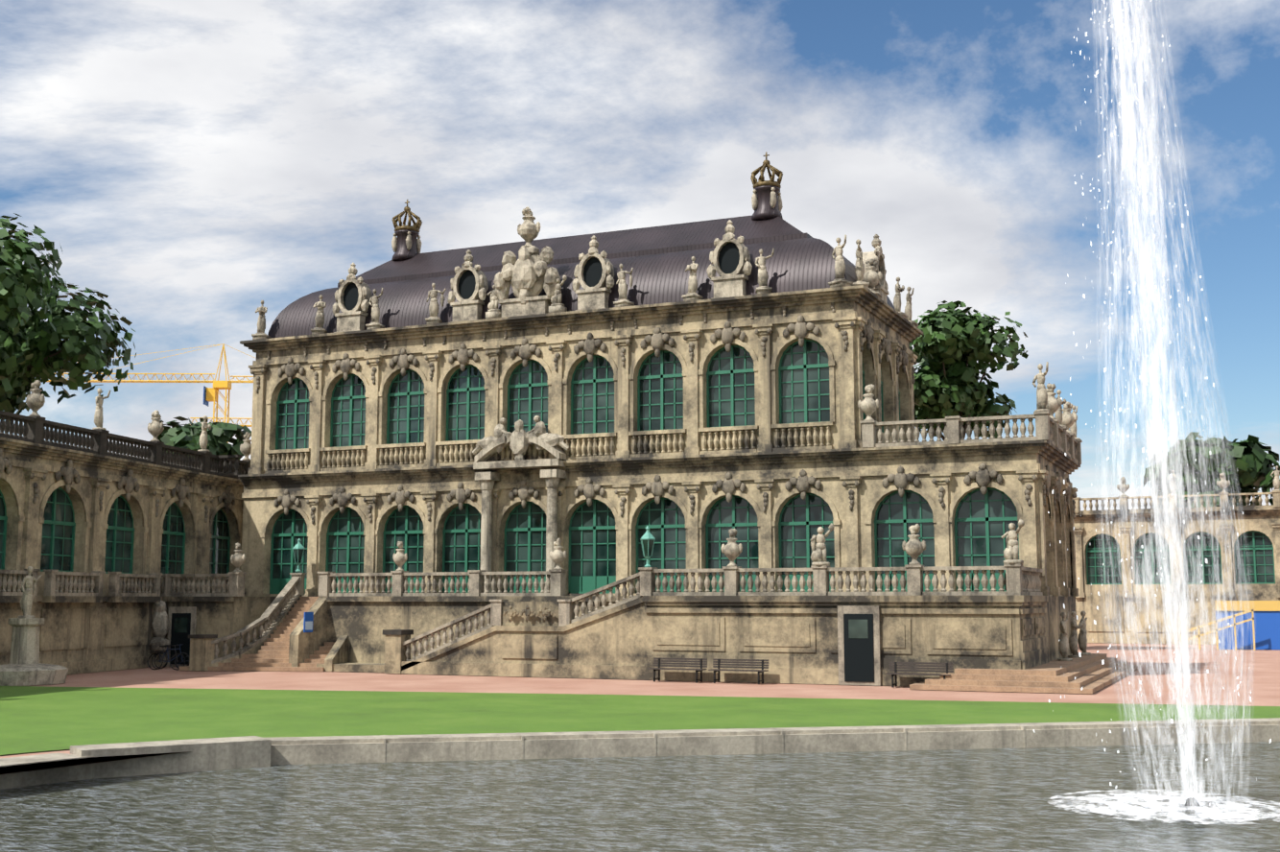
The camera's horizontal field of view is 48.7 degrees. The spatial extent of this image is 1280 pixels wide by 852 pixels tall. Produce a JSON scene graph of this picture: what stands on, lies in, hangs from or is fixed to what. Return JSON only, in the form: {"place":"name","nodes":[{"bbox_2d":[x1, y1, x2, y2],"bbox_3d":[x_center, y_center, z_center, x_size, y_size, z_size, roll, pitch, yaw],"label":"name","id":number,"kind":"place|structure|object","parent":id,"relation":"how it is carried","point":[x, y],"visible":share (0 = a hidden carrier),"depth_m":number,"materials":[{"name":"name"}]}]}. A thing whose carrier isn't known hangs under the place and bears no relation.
{"place":"outdoors","nodes":[
{"label":"outdoors","id":0,"kind":"place"},
{"bbox_2d":[472,415,568,592],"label":"portico","id":1,"kind":"structure","parent":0,"point":[518,439],"depth_m":62.01,"materials":[{"name":"beige stone"}]},
{"bbox_2d":[0,741,1279,851],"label":"pond water","id":2,"kind":"structure","parent":0,"point":[974,800],"depth_m":23.41,"materials":[{"name":"grey liquid"}]},
{"bbox_2d":[1033,0,1271,805],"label":"water droplets","id":3,"kind":"object","parent":2,"relation":"in","point":[1127,436],"visible":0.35,"depth_m":24.12},
{"bbox_2d":[1109,0,1198,805],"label":"fountain","id":4,"kind":"object","parent":2,"relation":"on","point":[1184,655],"depth_m":23.93,"materials":[{"name":"white liquid"}]},
{"bbox_2d":[1049,789,1279,824],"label":"water foam","id":5,"kind":"object","parent":2,"relation":"on","point":[1144,812],"visible":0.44,"depth_m":22.77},
{"bbox_2d":[1176,797,1207,810],"bbox_3d":[8.996,6.438,23.026,0.700,0.750,0.666,-3,-8,23],"label":"fountain nozzle","id":6,"kind":"object","parent":2,"relation":"in","point":[1189,800],"depth_m":23.00,"materials":[{"name":"grey metal"}]},
{"bbox_2d":[0,686,1279,755],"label":"lawn","id":7,"kind":"structure","parent":0,"point":[34,719],"depth_m":37.07,"materials":[{"name":"green plant"}]},
{"bbox_2d":[0,642,1279,774],"bbox_3d":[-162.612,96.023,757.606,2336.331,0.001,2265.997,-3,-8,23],"label":"path gravel","id":8,"kind":"structure","parent":0,"point":[1266,679],"depth_m":49.49,"materials":[{"name":"gravel"}]},
{"bbox_2d":[0,566,68,686],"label":"nymph fountain statue","id":9,"kind":"object","parent":8,"relation":"on","point":[24,667],"visible":1,"depth_m":50.07,"materials":[{"name":"stone"}]},
{"bbox_2d":[0,213,136,422],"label":"tree","id":10,"kind":"object","parent":8,"relation":"on","point":[34,346],"visible":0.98,"depth_m":70.62,"materials":[{"name":"green plant"}]},
{"bbox_2d":[0,595,167,674],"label":"terrace wall","id":11,"kind":"structure","parent":8,"relation":"on","point":[81,634],"depth_m":57.90,"materials":[{"name":"beige stone"}]},
{"bbox_2d":[0,568,228,596],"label":"gallery balconettes","id":12,"kind":"object","parent":11,"relation":"on","point":[53,583],"visible":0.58,"depth_m":57.68,"materials":[{"name":"beige stone"}]},
{"bbox_2d":[149,600,170,653],"bbox_3d":[-21.394,8.927,62.944,1.125,2.336,0.850,-3,-8,23],"label":"wall fountain","id":13,"kind":"object","parent":11,"relation":"attached to","point":[159,625],"visible":0.88,"depth_m":62.67,"materials":[{"name":"grey stone"}]},
{"bbox_2d":[0,436,243,596],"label":"gallery walls","id":14,"kind":"structure","parent":8,"relation":"on","point":[25,523],"depth_m":59.38,"materials":[{"name":"beige stone"}]},
{"bbox_2d":[25,379,45,416],"bbox_3d":[-23.543,-1.082,55.124,0.677,1.460,0.693,3,-8,-25],"label":"urn","id":15,"kind":"object","parent":14,"relation":"on","point":[35,400],"visible":0.98,"depth_m":54.95,"materials":[{"name":"stone"}]},
{"bbox_2d":[92,388,110,429],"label":"gallery statue","id":16,"kind":"object","parent":14,"relation":"on","point":[98,418],"visible":1,"depth_m":59.28,"materials":[{"name":"stone"}]},
{"bbox_2d":[0,410,250,478],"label":"roof balustrade","id":17,"kind":"object","parent":14,"relation":"on","point":[33,429],"visible":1,"depth_m":60.42,"materials":[{"name":"beige stone"}]},
{"bbox_2d":[147,409,164,441],"bbox_3d":[-21.836,-0.014,63.805,0.693,1.456,0.675,2,-7,-16],"label":"urn","id":18,"kind":"object","parent":14,"relation":"on","point":[155,428],"visible":0.98,"depth_m":63.63,"materials":[{"name":"stone"}]},
{"bbox_2d":[197,415,211,451],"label":"gallery statue","id":19,"kind":"object","parent":14,"relation":"on","point":[203,440],"visible":1,"depth_m":68.02,"materials":[{"name":"stone"}]},
{"bbox_2d":[239,431,251,460],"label":"urn","id":20,"kind":"object","parent":14,"relation":"on","point":[245,447],"visible":0.85,"depth_m":72.31,"materials":[{"name":"stone"}]},
{"bbox_2d":[47,343,256,443],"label":"crane","id":21,"kind":"object","parent":8,"relation":"on","point":[210,394],"visible":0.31,"depth_m":249.87,"materials":[{"name":"yellow metal"}]},
{"bbox_2d":[147,644,185,670],"bbox_3d":[-20.177,9.878,60.320,1.734,1.053,0.497,0,-7,2],"label":"bicycle","id":22,"kind":"object","parent":8,"relation":"on","point":[176,653],"visible":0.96,"depth_m":60.33,"materials":[{"name":"grey paint"}]},
{"bbox_2d":[151,644,189,669],"bbox_3d":[-20.216,9.965,61.022,1.729,1.053,0.496,1,-7,-4],"label":"bicycle","id":23,"kind":"object","parent":8,"relation":"on","point":[168,657],"visible":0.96,"depth_m":60.99,"materials":[{"name":"black paint"}]},
{"bbox_2d":[153,643,189,667],"bbox_3d":[-20.337,10.045,61.680,1.744,1.053,0.530,-3,-8,23],"label":"bicycle","id":24,"kind":"object","parent":8,"relation":"on","point":[169,656],"visible":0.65,"depth_m":61.68,"materials":[{"name":"grey paint"}]},
{"bbox_2d":[157,415,251,465],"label":"tree","id":25,"kind":"object","parent":8,"relation":"on","point":[220,435],"visible":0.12,"depth_m":97.95,"materials":[{"name":"green plant"}]},
{"bbox_2d":[189,417,252,426],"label":"crane","id":26,"kind":"object","parent":8,"relation":"on","point":[238,418],"visible":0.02,"depth_m":264.17,"materials":[{"name":"orange"}]},
{"bbox_2d":[159,594,1077,686],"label":"terrace plinth","id":27,"kind":"structure","parent":8,"relation":"on","point":[793,639],"depth_m":53.03,"materials":[{"name":"beige stone"}]},
{"bbox_2d":[230,542,245,571],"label":"urn","id":28,"kind":"object","parent":27,"relation":"on","point":[237,558],"visible":0.98,"depth_m":62.26,"materials":[{"name":"stone"}]},
{"bbox_2d":[292,538,305,571],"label":"lantern","id":29,"kind":"object","parent":27,"relation":"on","point":[298,548],"visible":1,"depth_m":65.68,"materials":[{"name":"teal glass"}]},
{"bbox_2d":[188,629,413,639],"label":"pier caps","id":30,"kind":"object","parent":27,"relation":"on","point":[390,632],"visible":1,"depth_m":57.46,"materials":[{"name":"beige stone"}]},
{"bbox_2d":[303,612,313,632],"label":"info signs","id":31,"kind":"object","parent":27,"relation":"attached to","point":[308,616],"visible":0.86,"depth_m":59.78,"materials":[{"name":"blue metal"}]},
{"bbox_2d":[305,621,312,629],"bbox_3d":[-13.994,8.437,59.821,0.010,0.350,0.500,-3,-8,23],"label":"sign panel","id":32,"kind":"object","parent":31,"relation":"attached to","point":[308,625],"visible":1,"depth_m":59.81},
{"bbox_2d":[392,541,407,570],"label":"urn","id":33,"kind":"object","parent":27,"relation":"on","point":[400,557],"visible":1,"depth_m":60.09,"materials":[{"name":"stone"}]},
{"bbox_2d":[165,605,880,686],"bbox_3d":[-6.330,8.491,56.159,32.490,2.750,1.120,-3,-8,23],"label":"door frame","id":34,"kind":"structure","parent":27,"relation":"attached to","point":[874,610],"depth_m":49.66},
{"bbox_2d":[169,613,874,682],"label":"doors","id":35,"kind":"structure","parent":34,"relation":"in","point":[859,659],"depth_m":49.52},
{"bbox_2d":[174,617,868,638],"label":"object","id":36,"kind":"object","parent":35,"relation":"in","point":[858,628],"visible":0.96,"depth_m":49.59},
{"bbox_2d":[549,538,567,568],"bbox_3d":[-3.307,5.159,57.250,0.593,1.289,0.582,2,-7,-18],"label":"urn","id":37,"kind":"object","parent":27,"relation":"on","point":[557,555],"visible":1,"depth_m":57.09,"materials":[{"name":"stone"}]},
{"bbox_2d":[160,563,1042,663],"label":"terrace balustrades","id":38,"kind":"object","parent":27,"relation":"on","point":[1022,580],"visible":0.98,"depth_m":54.37,"materials":[{"name":"beige stone"}]},
{"bbox_2d":[640,525,655,567],"bbox_3d":[0.293,4.567,53.542,0.620,1.560,0.537,-3,-8,23],"label":"lantern","id":39,"kind":"object","parent":27,"relation":"on","point":[647,538],"visible":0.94,"depth_m":53.40,"materials":[{"name":"teal glass"}]},
{"bbox_2d":[720,528,742,566],"bbox_3d":[3.393,4.474,52.190,0.667,1.415,0.655,2,-7,-18],"label":"urn","id":40,"kind":"object","parent":27,"relation":"on","point":[731,550],"visible":1,"depth_m":52.02,"materials":[{"name":"stone"}]},
{"bbox_2d":[809,522,834,566],"bbox_3d":[6.546,4.259,50.852,0.870,1.517,0.618,0,-7,1],"label":"statue","id":41,"kind":"object","parent":27,"relation":"on","point":[818,556],"visible":1,"depth_m":50.73,"materials":[{"name":"stone"}]},
{"bbox_2d":[901,523,925,564],"bbox_3d":[9.593,4.140,49.505,0.670,1.425,0.646,2,-7,-15],"label":"urn","id":42,"kind":"object","parent":27,"relation":"on","point":[913,547],"visible":1,"depth_m":49.34,"materials":[{"name":"stone"}]},
{"bbox_2d":[1000,519,1024,564],"bbox_3d":[12.740,3.924,48.119,0.618,1.516,0.880,7,-10,-44],"label":"statue","id":43,"kind":"object","parent":27,"relation":"on","point":[1010,553],"visible":0.98,"depth_m":48.03,"materials":[{"name":"stone"}]},
{"bbox_2d":[0,717,1279,789],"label":"pond kerb","id":44,"kind":"structure","parent":8,"relation":"on","point":[227,753],"depth_m":30.59,"materials":[{"name":"stone"}]},
{"bbox_2d":[179,596,1137,694],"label":"stair steps","id":45,"kind":"structure","parent":8,"relation":"on","point":[1091,673],"depth_m":50.35,"materials":[{"name":"stone"}]},
{"bbox_2d":[1057,611,1072,661],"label":"nymph statue","id":46,"kind":"object","parent":45,"relation":"on","point":[1063,645],"visible":1,"depth_m":54.25,"materials":[{"name":"stone"}]},
{"bbox_2d":[1067,611,1082,658],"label":"nymph statue","id":47,"kind":"object","parent":45,"relation":"on","point":[1073,639],"visible":1,"depth_m":57.21,"materials":[{"name":"stone"}]},
{"bbox_2d":[1077,610,1090,655],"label":"nymph statue","id":48,"kind":"object","parent":45,"relation":"on","point":[1082,641],"visible":0.96,"depth_m":60.14,"materials":[{"name":"stone"}]},
{"bbox_2d":[237,284,1080,596],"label":"pavilion walls","id":49,"kind":"structure","parent":8,"relation":"on","point":[766,450],"depth_m":60.90,"materials":[{"name":"beige stone"}]},
{"bbox_2d":[251,299,270,339],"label":"roof statue","id":50,"kind":"object","parent":49,"relation":"on","point":[261,334],"visible":1,"depth_m":69.18,"materials":[{"name":"stone"}]},
{"bbox_2d":[310,294,327,334],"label":"roof statue","id":51,"kind":"object","parent":49,"relation":"on","point":[320,305],"visible":1,"depth_m":67.81,"materials":[{"name":"stone"}]},
{"bbox_2d":[332,262,371,332],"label":"roof dormer","id":52,"kind":"object","parent":49,"relation":"on","point":[353,320],"visible":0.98,"depth_m":67.44,"materials":[{"name":"stone"}]},
{"bbox_2d":[365,287,384,330],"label":"roof statue","id":53,"kind":"object","parent":49,"relation":"on","point":[374,323],"visible":1,"depth_m":66.55,"materials":[{"name":"stone"}]},
{"bbox_2d":[391,199,422,260],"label":"roof crown ornament","id":54,"kind":"object","parent":49,"relation":"on","point":[406,243],"visible":1,"depth_m":72.16,"materials":[{"name":"grey metal"}]},
{"bbox_2d":[425,283,446,324],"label":"roof statue","id":55,"kind":"object","parent":49,"relation":"on","point":[433,308],"visible":0.98,"depth_m":65.32,"materials":[{"name":"stone"}]},
{"bbox_2d":[447,249,488,322],"bbox_3d":[-7.871,-6.388,65.316,2.043,3.518,0.966,-3,-8,23],"label":"roof dormer","id":56,"kind":"object","parent":49,"relation":"on","point":[470,308],"visible":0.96,"depth_m":64.90,"materials":[{"name":"stone"}]},
{"bbox_2d":[485,284,501,318],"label":"statue","id":57,"kind":"object","parent":49,"relation":"on","point":[494,312],"visible":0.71,"depth_m":63.95,"materials":[{"name":"stone"}]},
{"bbox_2d":[0,339,1019,593],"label":"window frames","id":58,"kind":"structure","parent":49,"relation":"attached to","point":[580,585],"depth_m":61.41,"materials":[{"name":"teal wood"}]},
{"bbox_2d":[0,341,1019,578],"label":"window glass","id":59,"kind":"object","parent":58,"relation":"in","point":[887,539],"depth_m":61.31,"materials":[{"name":"teal glass"}]},
{"bbox_2d":[493,206,560,317],"bbox_3d":[-5.104,-7.399,63.783,3.303,5.150,1.216,-3,-8,23],"label":"roof cartouche","id":60,"kind":"object","parent":49,"relation":"on","point":[529,274],"visible":0.98,"depth_m":63.32,"materials":[{"name":"stone"}]},
{"bbox_2d":[0,302,1077,524],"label":"facade ornaments","id":61,"kind":"object","parent":49,"relation":"attached to","point":[983,477],"visible":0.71,"depth_m":61.00,"materials":[{"name":"stone"}]},
{"bbox_2d":[548,274,567,312],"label":"statue","id":62,"kind":"object","parent":49,"relation":"on","point":[557,305],"visible":0.9,"depth_m":62.67,"materials":[{"name":"stone"}]},
{"bbox_2d":[267,237,895,338],"bbox_3d":[-3.075,-5.823,68.203,29.300,3.100,9.300,-3,-8,23],"label":"mansard roof","id":63,"kind":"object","parent":49,"relation":"on","point":[803,264],"visible":0.42,"depth_m":62.54,"materials":[{"name":"grey metal"}]},
{"bbox_2d":[337,232,812,287],"bbox_3d":[-3.075,-7.436,68.401,24.500,0.250,4.500,-3,-8,23],"label":"roof seam","id":64,"kind":"object","parent":63,"relation":"on","point":[615,255],"visible":0.21,"depth_m":64.88,"materials":[{"name":"grey metal"}]},
{"bbox_2d":[355,214,803,280],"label":"upper roof","id":65,"kind":"structure","parent":63,"relation":"on","point":[661,236],"depth_m":66.89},
{"bbox_2d":[572,235,614,310],"bbox_3d":[-1.964,-6.702,62.757,2.036,3.518,0.966,-3,-8,23],"label":"roof dormer","id":66,"kind":"object","parent":49,"relation":"on","point":[597,296],"visible":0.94,"depth_m":62.35,"materials":[{"name":"stone"}]},
{"bbox_2d":[343,242,879,310],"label":"oval window panes","id":67,"kind":"structure","parent":49,"relation":"on","point":[728,257],"depth_m":62.73,"materials":[{"name":"black glass"}]},
{"bbox_2d":[613,263,634,307],"bbox_3d":[-0.624,-6.096,61.528,0.918,2.015,0.650,-5,-9,35],"label":"roof statue","id":68,"kind":"object","parent":49,"relation":"on","point":[623,300],"visible":0.96,"depth_m":61.46,"materials":[{"name":"stone"}]},
{"bbox_2d":[681,256,702,301],"bbox_3d":[2.218,-6.244,60.322,0.650,2.015,0.650,-5,-8,33],"label":"roof statue","id":69,"kind":"object","parent":49,"relation":"on","point":[691,295],"visible":0.98,"depth_m":60.16,"materials":[{"name":"stone"}]},
{"bbox_2d":[706,219,752,298],"bbox_3d":[3.875,-7.013,60.228,2.025,3.518,0.966,-3,-8,23],"label":"roof dormer","id":70,"kind":"object","parent":49,"relation":"on","point":[731,284],"visible":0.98,"depth_m":59.80,"materials":[{"name":"stone"}]},
{"bbox_2d":[755,248,774,294],"bbox_3d":[5.207,-6.401,59.049,0.829,2.015,0.650,0,-7,2],"label":"roof statue","id":71,"kind":"object","parent":49,"relation":"on","point":[763,278],"visible":1,"depth_m":58.95,"materials":[{"name":"stone"}]},
{"bbox_2d":[750,151,782,219],"bbox_3d":[5.817,-10.986,64.928,1.487,3.250,1.486,0,-7,2],"label":"roof crown","id":72,"kind":"object","parent":49,"relation":"on","point":[766,201],"visible":1,"depth_m":64.42,"materials":[{"name":"grey metal"}]},
{"bbox_2d":[828,235,853,287],"bbox_3d":[8.194,-6.646,57.655,0.700,2.162,0.899,5,-9,-37],"label":"roof statue","id":73,"kind":"object","parent":49,"relation":"on","point":[840,280],"visible":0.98,"depth_m":57.54,"materials":[{"name":"stone"}]},
{"bbox_2d":[851,238,869,287],"bbox_3d":[9.000,-6.600,58.028,0.700,2.162,0.997,0,-7,2],"label":"roof statue","id":74,"kind":"object","parent":49,"relation":"on","point":[860,269],"visible":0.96,"depth_m":57.89,"materials":[{"name":"stone"}]},
{"bbox_2d":[861,258,882,298],"bbox_3d":[9.808,-6.214,59.949,0.965,1.863,0.708,-3,-8,23],"label":"roof vase","id":75,"kind":"object","parent":49,"relation":"on","point":[872,276],"visible":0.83,"depth_m":59.77,"materials":[{"name":"stone"}]},
{"bbox_2d":[862,234,889,304],"bbox_3d":[10.317,-6.742,62.435,0.966,3.518,2.082,-3,-8,23],"label":"statue","id":76,"kind":"object","parent":49,"relation":"on","point":[881,287],"visible":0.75,"depth_m":62.32,"materials":[{"name":"beige stone"}]},
{"bbox_2d":[893,277,907,318],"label":"roof statue","id":77,"kind":"object","parent":49,"relation":"on","point":[897,299],"visible":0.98,"depth_m":64.19,"materials":[{"name":"stone"}]},
{"bbox_2d":[904,286,918,327],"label":"roof statue","id":78,"kind":"object","parent":49,"relation":"on","point":[908,309],"visible":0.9,"depth_m":66.19,"materials":[{"name":"stone"}]},
{"bbox_2d":[860,410,1082,464],"bbox_3d":[14.244,0.748,59.644,7.260,1.070,10.810,-3,-8,23],"label":"balustrade","id":79,"kind":"object","parent":49,"relation":"on","point":[1051,430],"visible":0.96,"depth_m":55.07,"materials":[{"name":"stone"}]},
{"bbox_2d":[857,384,879,420],"bbox_3d":[9.123,-0.932,56.468,0.694,1.490,0.674,2,-7,-16],"label":"urn","id":80,"kind":"object","parent":79,"relation":"on","point":[867,405],"visible":1,"depth_m":56.30,"materials":[{"name":"stone"}]},
{"bbox_2d":[1032,361,1049,411],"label":"roof terrace statue","id":81,"kind":"object","parent":79,"relation":"on","point":[1041,398],"visible":1,"depth_m":53.71,"materials":[{"name":"stone"}]},
{"bbox_2d":[1045,382,1062,419],"bbox_3d":[16.289,-0.966,56.139,0.692,1.478,0.677,2,-7,-17],"label":"urn","id":82,"kind":"object","parent":79,"relation":"on","point":[1054,405],"visible":0.69,"depth_m":55.95,"materials":[{"name":"stone"}]},
{"bbox_2d":[1054,389,1066,426],"bbox_3d":[17.333,-0.727,58.457,0.504,1.568,0.523,2,-7,-15],"label":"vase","id":83,"kind":"object","parent":79,"relation":"on","point":[1058,414],"visible":0.52,"depth_m":58.32,"materials":[{"name":"stone"}]},
{"bbox_2d":[1062,401,1077,432],"bbox_3d":[18.339,-0.355,60.796,0.693,1.401,0.676,2,-7,-17],"label":"urn","id":84,"kind":"object","parent":79,"relation":"on","point":[1069,419],"visible":0.75,"depth_m":60.61,"materials":[{"name":"stone"}]},
{"bbox_2d":[1069,405,1080,439],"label":"roof terrace statue","id":85,"kind":"object","parent":79,"relation":"on","point":[1073,428],"visible":0.44,"depth_m":62.99,"materials":[{"name":"stone"}]},
{"bbox_2d":[647,657,707,683],"bbox_3d":[1.363,8.874,51.454,2.100,0.843,0.570,-3,-8,23],"label":"bench","id":86,"kind":"object","parent":8,"relation":"on","point":[668,660],"visible":1,"depth_m":51.61,"materials":[{"name":"brown wood"}]},
{"bbox_2d":[708,658,768,684],"bbox_3d":[3.517,8.759,50.521,2.100,0.843,0.570,-3,-8,23],"label":"bench","id":87,"kind":"object","parent":8,"relation":"on","point":[741,666],"visible":1,"depth_m":50.66,"materials":[{"name":"brown wood"}]},
{"bbox_2d":[885,662,953,687],"bbox_3d":[9.474,8.442,47.941,2.200,0.843,0.570,-3,-8,23],"label":"bench","id":88,"kind":"object","parent":8,"relation":"on","point":[918,668],"visible":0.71,"depth_m":48.12,"materials":[{"name":"brown wood"}]},
{"bbox_2d":[909,300,1028,440],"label":"tree","id":89,"kind":"object","parent":8,"relation":"on","point":[952,345],"visible":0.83,"depth_m":79.82,"materials":[{"name":"green plant"}]},
{"bbox_2d":[1143,431,1279,508],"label":"tree","id":90,"kind":"object","parent":8,"relation":"on","point":[1251,460],"visible":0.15,"depth_m":129.48,"materials":[{"name":"green plant"}]},
{"bbox_2d":[1180,600,1279,650],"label":"ramp railing","id":91,"kind":"object","parent":8,"relation":"on","point":[1265,605],"depth_m":84.55,"materials":[{"name":"brown"}]},
{"bbox_2d":[1215,611,1279,649],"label":"hoarding","id":92,"kind":"object","parent":8,"relation":"on","point":[1267,629],"depth_m":84.72,"materials":[{"name":"blue"}]},
{"bbox_2d":[1259,468,1279,505],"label":"tree","id":93,"kind":"object","parent":8,"relation":"on","point":[1268,480],"visible":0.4,"depth_m":127.51,"materials":[{"name":"green plant"}]},
{"bbox_2d":[0,0,1279,510],"label":"sky","id":94,"kind":"structure","parent":0,"point":[191,165],"materials":[{"name":"blue"}]},
{"bbox_2d":[1090,0,1256,815],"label":"fountain spray","id":95,"kind":"object","parent":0,"point":[1193,456],"visible":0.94,"depth_m":23.71,"materials":[{"name":"white liquid"}]},
{"bbox_2d":[1073,490,1279,644],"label":"gallery walls","id":96,"kind":"structure","parent":0,"point":[1264,519],"depth_m":95.52,"materials":[{"name":"beige stone"}]},
{"bbox_2d":[1116,476,1129,496],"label":"urn","id":97,"kind":"object","parent":96,"relation":"on","point":[1124,482],"depth_m":97.00,"materials":[{"name":"stone"}]},
{"bbox_2d":[1168,470,1177,494],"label":"gallery statue","id":98,"kind":"object","parent":96,"relation":"on","point":[1173,484],"depth_m":95.53,"materials":[{"name":"stone"}]},
{"bbox_2d":[1086,530,1275,584],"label":"window frames","id":99,"kind":"structure","parent":96,"relation":"attached to","point":[1193,556],"depth_m":95.23,"materials":[{"name":"green wood"}]},
{"bbox_2d":[1087,532,1274,583],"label":"window glass","id":100,"kind":"object","parent":99,"relation":"in","point":[1208,573],"depth_m":95.26,"materials":[{"name":"teal glass"}]},
{"bbox_2d":[1216,472,1230,492],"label":"urn","id":101,"kind":"object","parent":96,"relation":"on","point":[1221,476],"depth_m":94.02,"materials":[{"name":"stone"}]},
{"bbox_2d":[1270,465,1279,491],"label":"gallery statue","id":102,"kind":"object","parent":96,"relation":"on","point":[1276,483],"visible":1,"depth_m":92.56,"materials":[{"name":"stone"}]}
]}

